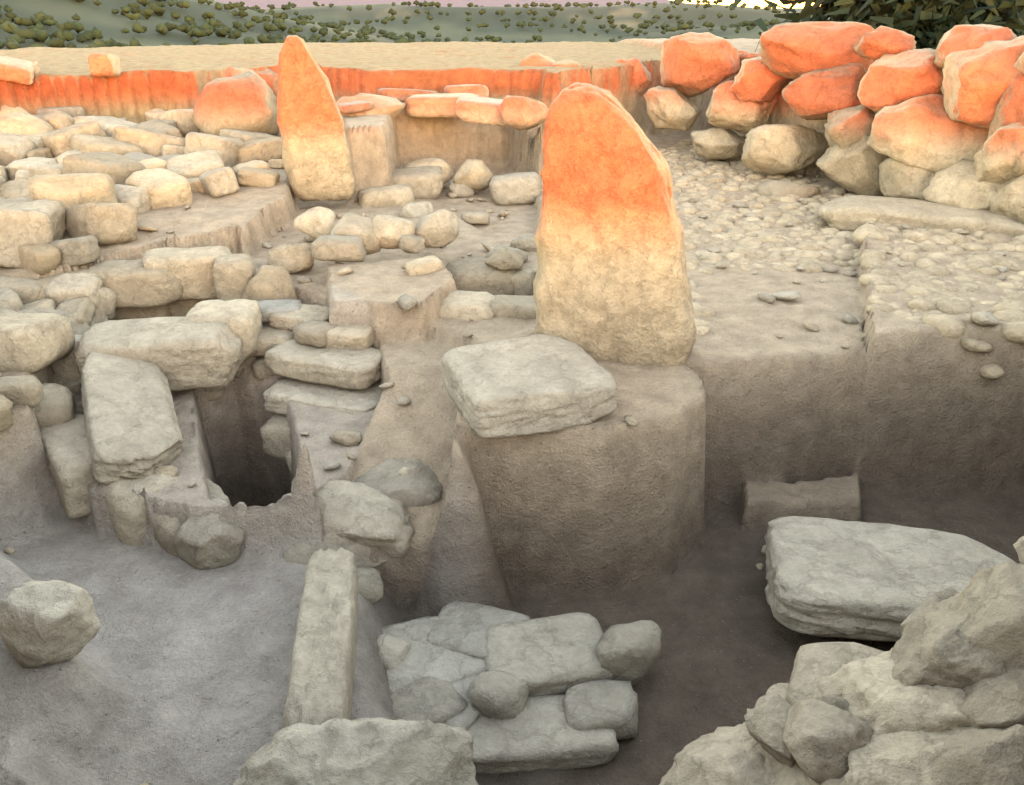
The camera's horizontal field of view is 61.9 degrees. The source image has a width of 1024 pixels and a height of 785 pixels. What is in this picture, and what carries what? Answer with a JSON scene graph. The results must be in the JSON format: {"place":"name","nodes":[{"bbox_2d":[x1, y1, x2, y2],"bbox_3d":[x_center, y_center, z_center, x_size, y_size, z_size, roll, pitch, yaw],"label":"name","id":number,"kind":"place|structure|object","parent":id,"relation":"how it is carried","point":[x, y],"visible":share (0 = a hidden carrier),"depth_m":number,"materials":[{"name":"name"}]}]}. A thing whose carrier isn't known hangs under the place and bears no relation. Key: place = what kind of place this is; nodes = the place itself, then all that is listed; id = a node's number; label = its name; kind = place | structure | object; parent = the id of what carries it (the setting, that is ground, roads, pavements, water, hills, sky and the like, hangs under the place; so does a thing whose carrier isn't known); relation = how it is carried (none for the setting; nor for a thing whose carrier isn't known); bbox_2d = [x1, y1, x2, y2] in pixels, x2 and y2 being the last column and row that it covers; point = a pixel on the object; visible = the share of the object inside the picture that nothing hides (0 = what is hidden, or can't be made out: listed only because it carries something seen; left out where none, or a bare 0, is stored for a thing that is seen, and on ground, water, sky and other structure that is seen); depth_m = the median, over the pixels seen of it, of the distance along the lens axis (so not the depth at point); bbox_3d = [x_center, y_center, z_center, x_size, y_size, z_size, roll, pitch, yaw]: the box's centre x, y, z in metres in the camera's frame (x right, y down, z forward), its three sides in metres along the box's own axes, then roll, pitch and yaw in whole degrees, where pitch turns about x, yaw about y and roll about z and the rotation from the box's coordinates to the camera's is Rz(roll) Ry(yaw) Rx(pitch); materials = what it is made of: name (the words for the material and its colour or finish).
{"place":"outdoors","nodes":[
{"label":"outdoors","id":0,"kind":"place"},
{"bbox_2d":[214,0,688,8],"bbox_3d":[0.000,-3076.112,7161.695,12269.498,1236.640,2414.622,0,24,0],"label":"mountain","id":1,"kind":"structure","parent":0,"point":[262,4],"depth_m":8120.30,"materials":[{"name":"grey"}]},
{"bbox_2d":[0,0,1023,784],"bbox_3d":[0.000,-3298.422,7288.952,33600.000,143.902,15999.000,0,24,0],"label":"ground","id":2,"kind":"structure","parent":0,"point":[678,496],"depth_m":6.27,"materials":[{"name":"soil"}]},
{"bbox_2d":[0,54,283,431],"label":"rubble","id":3,"kind":"object","parent":2,"relation":"on","point":[89,184],"visible":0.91,"depth_m":8.83,"materials":[{"name":"stone"}]},
{"bbox_2d":[16,246,442,569],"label":"chamber stones","id":4,"kind":"object","parent":2,"relation":"on","point":[178,319],"visible":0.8,"depth_m":6.41,"materials":[{"name":"stone"}]},
{"bbox_2d":[0,53,580,135],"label":"boulders","id":5,"kind":"object","parent":2,"relation":"on","point":[238,98],"visible":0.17,"depth_m":12.56,"materials":[{"name":"stone"}]},
{"bbox_2d":[277,35,355,201],"bbox_3d":[-2.444,-3.356,10.545,0.898,1.956,0.555,-3,25,-7],"label":"monolith","id":6,"kind":"object","parent":2,"relation":"on","point":[317,159],"visible":1,"depth_m":10.38,"materials":[{"name":"stone"}]},
{"bbox_2d":[267,206,537,320],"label":"stones","id":7,"kind":"object","parent":2,"relation":"on","point":[498,282],"visible":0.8,"depth_m":8.25,"materials":[{"name":"stone"}]},
{"bbox_2d":[0,0,825,49],"bbox_3d":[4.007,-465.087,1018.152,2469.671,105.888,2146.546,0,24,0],"label":"shrubs","id":8,"kind":"object","parent":2,"relation":"on","point":[34,31],"visible":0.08,"depth_m":669.89,"materials":[{"name":"green plant"}]},
{"bbox_2d":[336,84,547,262],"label":"stone blocks","id":9,"kind":"structure","parent":2,"relation":"on","point":[425,178],"depth_m":12.29,"materials":[{"name":"stone"}]},
{"bbox_2d":[3,159,1007,784],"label":"loose rubble","id":10,"kind":"object","parent":2,"relation":"on","point":[409,303],"visible":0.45,"depth_m":7.43,"materials":[{"name":"stone"}]},
{"bbox_2d":[0,516,1023,784],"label":"foreground stones","id":11,"kind":"object","parent":2,"relation":"on","point":[934,696],"visible":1,"depth_m":3.88,"materials":[{"name":"stone"}]},
{"bbox_2d":[441,334,616,437],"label":"flat stone slab","id":12,"kind":"structure","parent":2,"relation":"on","point":[536,383],"depth_m":5.24,"materials":[{"name":"stone"}]},
{"bbox_2d":[533,82,696,366],"bbox_3d":[0.762,-1.107,6.086,1.214,2.062,0.696,5,25,12],"label":"monolith","id":13,"kind":"object","parent":2,"relation":"on","point":[611,283],"visible":0.89,"depth_m":5.89,"materials":[{"name":"stone"}]},
{"bbox_2d":[613,21,1023,236],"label":"stone wall","id":14,"kind":"structure","parent":2,"relation":"on","point":[929,138],"depth_m":10.81,"materials":[{"name":"stone"}]},
{"bbox_2d":[658,50,1023,378],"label":"pavement cobbles","id":15,"kind":"object","parent":2,"relation":"on","point":[1010,313],"visible":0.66,"depth_m":8.85,"materials":[{"name":"stone"}]},
{"bbox_2d":[732,0,1023,51],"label":"pine tree","id":16,"kind":"object","parent":2,"relation":"on","point":[927,23],"visible":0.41,"depth_m":14.67,"materials":[{"name":"green plant"}]},
{"bbox_2d":[672,0,820,8],"label":"sky","id":17,"kind":"structure","parent":0,"point":[750,3],"materials":[{"name":"white"}]}
]}

